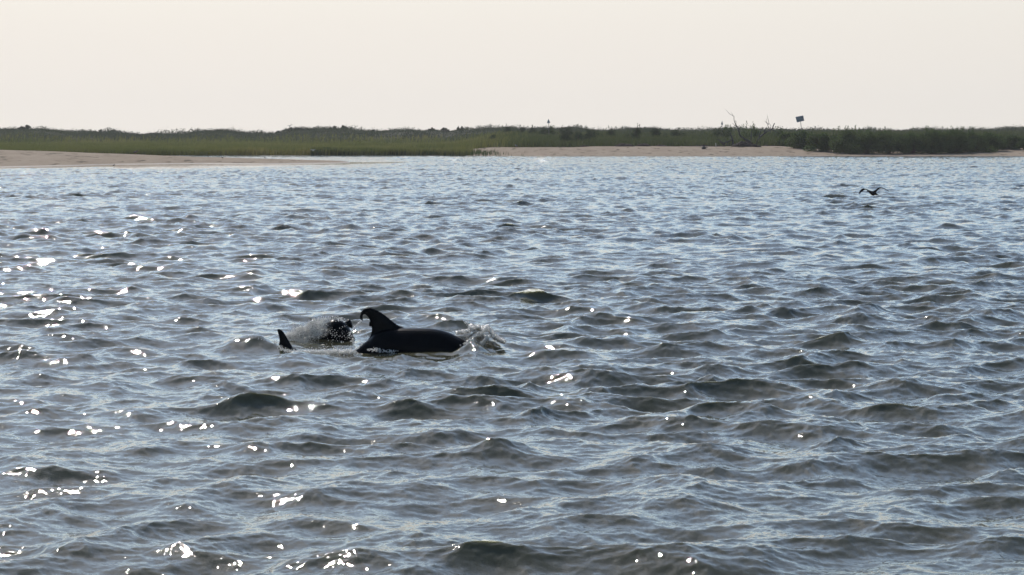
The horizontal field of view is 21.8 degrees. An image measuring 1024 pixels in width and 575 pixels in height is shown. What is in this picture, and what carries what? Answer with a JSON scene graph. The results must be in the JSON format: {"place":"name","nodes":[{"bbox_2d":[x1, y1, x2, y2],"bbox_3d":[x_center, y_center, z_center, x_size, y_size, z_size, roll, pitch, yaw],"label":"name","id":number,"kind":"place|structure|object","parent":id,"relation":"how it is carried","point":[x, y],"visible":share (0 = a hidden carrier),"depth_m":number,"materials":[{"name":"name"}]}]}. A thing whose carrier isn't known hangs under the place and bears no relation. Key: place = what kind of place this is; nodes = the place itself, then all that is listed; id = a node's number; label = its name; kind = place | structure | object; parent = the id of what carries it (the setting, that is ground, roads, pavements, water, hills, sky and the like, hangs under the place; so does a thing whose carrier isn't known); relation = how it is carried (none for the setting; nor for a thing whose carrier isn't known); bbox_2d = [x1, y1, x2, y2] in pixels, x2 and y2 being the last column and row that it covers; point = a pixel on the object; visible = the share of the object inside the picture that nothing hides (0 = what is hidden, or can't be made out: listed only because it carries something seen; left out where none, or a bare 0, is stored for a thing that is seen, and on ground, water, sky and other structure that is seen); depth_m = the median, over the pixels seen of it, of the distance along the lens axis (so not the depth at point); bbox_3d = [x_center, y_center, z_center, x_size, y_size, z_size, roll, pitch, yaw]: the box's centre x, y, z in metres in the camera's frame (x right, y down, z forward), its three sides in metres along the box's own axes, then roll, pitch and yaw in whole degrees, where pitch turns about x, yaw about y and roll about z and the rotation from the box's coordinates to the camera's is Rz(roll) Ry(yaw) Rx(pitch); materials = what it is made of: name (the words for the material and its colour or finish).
{"place":"outdoors","nodes":[
{"label":"outdoors","id":0,"kind":"place"},
{"bbox_2d":[0,130,540,155],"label":"marsh grass","id":1,"kind":"structure","parent":0,"point":[232,146],"depth_m":452.26,"materials":[{"name":"green plant"}]},
{"bbox_2d":[0,155,1023,574],"bbox_3d":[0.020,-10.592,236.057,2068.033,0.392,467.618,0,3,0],"label":"sea water","id":2,"kind":"structure","parent":0,"point":[752,365],"depth_m":30.03,"materials":[{"name":"blue liquid"}]},
{"bbox_2d":[277,329,296,349],"bbox_3d":[-2.882,0.924,32.853,1.214,0.827,0.222,0,3,0],"label":"dolphin","id":3,"kind":"object","parent":2,"relation":"in","point":[284,341],"visible":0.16,"depth_m":32.82},
{"bbox_2d":[289,321,328,339],"bbox_3d":[-2.617,0.575,34.106,0.658,0.337,0.187,0,3,0],"label":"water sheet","id":4,"kind":"object","parent":2,"relation":"on","point":[325,322],"visible":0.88,"depth_m":34.13,"materials":[{"name":"white liquid"}]},
{"bbox_2d":[254,313,365,346],"bbox_3d":[-2.426,0.599,33.980,2.220,0.655,1.437,3,4,41],"label":"spray","id":5,"kind":"object","parent":2,"relation":"on","point":[359,322],"visible":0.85,"depth_m":33.37,"materials":[{"name":"white liquid"}]},
{"bbox_2d":[285,316,354,341],"bbox_3d":[-2.488,0.569,34.234,1.022,0.444,0.810,0,3,0],"label":"spray","id":6,"kind":"object","parent":2,"relation":"on","point":[303,331],"visible":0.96,"depth_m":34.13,"materials":[{"name":"white liquid"}]},
{"bbox_2d":[246,335,394,354],"bbox_3d":[-2.582,0.738,32.502,2.202,0.234,1.090,2,4,35],"label":"foam","id":7,"kind":"object","parent":2,"relation":"on","point":[329,351],"visible":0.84,"depth_m":32.21,"materials":[{"name":"white liquid"}]},
{"bbox_2d":[308,319,354,340],"bbox_3d":[-2.622,0.756,34.496,1.233,0.694,0.356,0,3,0],"label":"dolphin","id":8,"kind":"object","parent":2,"relation":"in","point":[336,326],"visible":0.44,"depth_m":34.34},
{"bbox_2d":[356,308,465,353],"bbox_3d":[-1.577,1.076,32.611,3.275,1.657,0.502,0,3,0],"label":"dolphin","id":9,"kind":"object","parent":2,"relation":"in","point":[387,333],"visible":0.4,"depth_m":32.43},
{"bbox_2d":[455,321,506,345],"bbox_3d":[-0.403,0.571,32.801,0.676,0.340,1.096,0,3,0],"label":"splash","id":10,"kind":"object","parent":2,"relation":"on","point":[485,328],"visible":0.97,"depth_m":32.61,"materials":[{"name":"white liquid"}]},
{"bbox_2d":[0,130,1023,166],"bbox_3d":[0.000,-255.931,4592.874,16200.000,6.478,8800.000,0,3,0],"label":"sandy shore","id":11,"kind":"structure","parent":0,"point":[16,158],"depth_m":399.35,"materials":[{"name":"beige sand"}]},
{"bbox_2d":[311,147,511,155],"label":"cord grass","id":12,"kind":"structure","parent":11,"relation":"on","point":[472,152],"depth_m":410.68,"materials":[{"name":"green plant"}]},
{"bbox_2d":[502,125,510,132],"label":"shrub","id":13,"kind":"object","parent":11,"relation":"on","point":[507,128],"visible":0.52,"depth_m":578.70,"materials":[{"name":"green plant"}]},
{"bbox_2d":[0,127,1022,143],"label":"dune grass","id":14,"kind":"structure","parent":11,"relation":"on","point":[475,130],"depth_m":659.47,"materials":[{"name":"green plant"}]},
{"bbox_2d":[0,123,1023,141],"bbox_3d":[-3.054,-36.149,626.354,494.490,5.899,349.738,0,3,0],"label":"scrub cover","id":15,"kind":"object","parent":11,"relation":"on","point":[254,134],"visible":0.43,"depth_m":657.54,"materials":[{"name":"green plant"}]},
{"bbox_2d":[527,125,536,132],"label":"shrub","id":16,"kind":"object","parent":11,"relation":"on","point":[532,129],"visible":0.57,"depth_m":538.92,"materials":[{"name":"green plant"}]},
{"bbox_2d":[534,128,549,133],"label":"shrub","id":17,"kind":"object","parent":11,"relation":"on","point":[542,131],"visible":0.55,"depth_m":518.72,"materials":[{"name":"green plant"}]},
{"bbox_2d":[547,125,556,134],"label":"shrub","id":18,"kind":"object","parent":11,"relation":"on","point":[551,129],"visible":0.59,"depth_m":518.93,"materials":[{"name":"green plant"}]},
{"bbox_2d":[559,130,575,141],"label":"shrub","id":19,"kind":"object","parent":11,"relation":"on","point":[564,136],"visible":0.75,"depth_m":438.78,"materials":[{"name":"green plant"}]},
{"bbox_2d":[566,126,573,135],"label":"shrub","id":20,"kind":"object","parent":11,"relation":"on","point":[568,130],"visible":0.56,"depth_m":498.87,"materials":[{"name":"green plant"}]},
{"bbox_2d":[570,131,590,140],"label":"shrub","id":21,"kind":"object","parent":11,"relation":"on","point":[578,136],"visible":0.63,"depth_m":441.22,"materials":[{"name":"green plant"}]},
{"bbox_2d":[584,131,596,138],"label":"shrub","id":22,"kind":"object","parent":11,"relation":"on","point":[588,134],"visible":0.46,"depth_m":445.25,"materials":[{"name":"green plant"}]},
{"bbox_2d":[586,128,600,135],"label":"shrub","id":23,"kind":"object","parent":11,"relation":"on","point":[592,130],"visible":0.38,"depth_m":479.17,"materials":[{"name":"green plant"}]},
{"bbox_2d":[605,125,617,136],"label":"shrub","id":24,"kind":"object","parent":11,"relation":"on","point":[610,132],"visible":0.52,"depth_m":478.79,"materials":[{"name":"green plant"}]},
{"bbox_2d":[615,143,634,146],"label":"weed heap","id":25,"kind":"object","parent":11,"relation":"on","point":[623,144],"visible":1,"depth_m":427.49,"materials":[{"name":"plant"}]},
{"bbox_2d":[625,123,640,138],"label":"shrub","id":26,"kind":"object","parent":11,"relation":"on","point":[637,131],"visible":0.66,"depth_m":450.88,"materials":[{"name":"green plant"}]},
{"bbox_2d":[637,143,650,145],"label":"weed heap","id":27,"kind":"object","parent":11,"relation":"on","point":[643,144],"visible":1,"depth_m":429.55,"materials":[{"name":"plant"}]},
{"bbox_2d":[647,127,666,137],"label":"shrub","id":28,"kind":"object","parent":11,"relation":"on","point":[655,131],"visible":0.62,"depth_m":469.18,"materials":[{"name":"green plant"}]},
{"bbox_2d":[671,130,686,136],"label":"shrub","id":29,"kind":"object","parent":11,"relation":"on","point":[675,133],"visible":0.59,"depth_m":476.79,"materials":[{"name":"green plant"}]},
{"bbox_2d":[700,145,725,146],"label":"weed heap","id":30,"kind":"object","parent":11,"relation":"on","point":[712,146],"visible":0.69,"depth_m":431.76,"materials":[{"name":"plant"}]},
{"bbox_2d":[712,127,730,137],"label":"shrub","id":31,"kind":"object","parent":11,"relation":"on","point":[726,134],"visible":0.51,"depth_m":469.30,"materials":[{"name":"green plant"}]},
{"bbox_2d":[718,132,733,145],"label":"driftwood stump","id":32,"kind":"object","parent":11,"relation":"on","point":[723,143],"visible":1,"depth_m":427.31,"materials":[{"name":"brown wood"}]},
{"bbox_2d":[719,124,732,134],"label":"shrub","id":33,"kind":"object","parent":11,"relation":"on","point":[728,129],"visible":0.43,"depth_m":477.14,"materials":[{"name":"green plant"}]},
{"bbox_2d":[725,109,751,141],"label":"dead tree","id":34,"kind":"object","parent":11,"relation":"on","point":[745,139],"visible":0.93,"depth_m":432.54,"materials":[{"name":"brown wood"}]},
{"bbox_2d":[735,121,755,138],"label":"shrub","id":35,"kind":"object","parent":11,"relation":"on","point":[743,132],"visible":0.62,"depth_m":457.20,"materials":[{"name":"green plant"}]},
{"bbox_2d":[731,141,760,146],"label":"weed heap","id":36,"kind":"object","parent":11,"relation":"on","point":[745,144],"visible":1,"depth_m":425.03,"materials":[{"name":"plant"}]},
{"bbox_2d":[742,123,760,136],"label":"shrub","id":37,"kind":"object","parent":11,"relation":"on","point":[756,132],"visible":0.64,"depth_m":461.27,"materials":[{"name":"green plant"}]},
{"bbox_2d":[756,116,777,141],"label":"dead tree","id":38,"kind":"object","parent":11,"relation":"on","point":[766,131],"visible":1,"depth_m":436.37,"materials":[{"name":"brown wood"}]},
{"bbox_2d":[771,127,784,136],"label":"shrub","id":39,"kind":"object","parent":11,"relation":"on","point":[780,132],"visible":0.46,"depth_m":468.82,"materials":[{"name":"green plant"}]},
{"bbox_2d":[775,132,793,145],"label":"shrub","id":40,"kind":"object","parent":11,"relation":"on","point":[783,137],"visible":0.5,"depth_m":430.93,"materials":[{"name":"green plant"}]},
{"bbox_2d":[783,129,813,148],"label":"shrub","id":41,"kind":"object","parent":11,"relation":"on","point":[798,139],"visible":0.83,"depth_m":418.59,"materials":[{"name":"green plant"}]},
{"bbox_2d":[796,116,803,130],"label":"square sign","id":42,"kind":"object","parent":11,"relation":"on","point":[799,118],"visible":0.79,"depth_m":424.05,"materials":[{"name":"grey"}]},
{"bbox_2d":[803,128,837,151],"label":"shrub","id":43,"kind":"object","parent":11,"relation":"on","point":[822,140],"visible":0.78,"depth_m":408.14,"materials":[{"name":"green plant"}]},
{"bbox_2d":[829,125,866,152],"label":"shrub","id":44,"kind":"object","parent":11,"relation":"on","point":[839,145],"visible":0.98,"depth_m":402.60,"materials":[{"name":"green plant"}]},
{"bbox_2d":[845,128,894,153],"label":"shrub","id":45,"kind":"object","parent":11,"relation":"on","point":[869,138],"visible":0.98,"depth_m":401.05,"materials":[{"name":"green plant"}]},
{"bbox_2d":[873,127,914,153],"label":"shrub","id":46,"kind":"object","parent":11,"relation":"on","point":[885,135],"visible":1,"depth_m":400.91,"materials":[{"name":"green plant"}]},
{"bbox_2d":[893,131,935,152],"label":"shrub","id":47,"kind":"object","parent":11,"relation":"on","point":[915,140],"visible":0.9,"depth_m":402.25,"materials":[{"name":"green plant"}]},
{"bbox_2d":[912,126,958,153],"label":"shrub","id":48,"kind":"object","parent":11,"relation":"on","point":[937,136],"visible":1,"depth_m":402.02,"materials":[{"name":"green plant"}]},
{"bbox_2d":[932,126,976,152],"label":"shrub","id":49,"kind":"object","parent":11,"relation":"on","point":[956,136],"visible":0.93,"depth_m":402.97,"materials":[{"name":"green plant"}]},
{"bbox_2d":[956,128,998,152],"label":"shrub","id":50,"kind":"object","parent":11,"relation":"on","point":[979,139],"visible":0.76,"depth_m":405.81,"materials":[{"name":"green plant"}]},
{"bbox_2d":[975,132,1009,150],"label":"shrub","id":51,"kind":"object","parent":11,"relation":"on","point":[994,140],"visible":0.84,"depth_m":408.82,"materials":[{"name":"green plant"}]},
{"bbox_2d":[997,134,1023,149],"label":"shrub","id":52,"kind":"object","parent":11,"relation":"on","point":[1016,142],"visible":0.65,"depth_m":414.79,"materials":[{"name":"green plant"}]},
{"bbox_2d":[0,0,1023,133],"label":"sky","id":53,"kind":"structure","parent":0,"point":[142,66],"materials":[{"name":"white"}]},
{"bbox_2d":[467,128,1023,150],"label":"beach grass","id":54,"kind":"structure","parent":0,"point":[554,140],"depth_m":440.61,"materials":[{"name":"green plant"}]},
{"bbox_2d":[859,187,889,195],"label":"seabird","id":55,"kind":"object","parent":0,"point":[872,193],"visible":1,"depth_m":99.89,"materials":[{"name":"black"}]}
]}

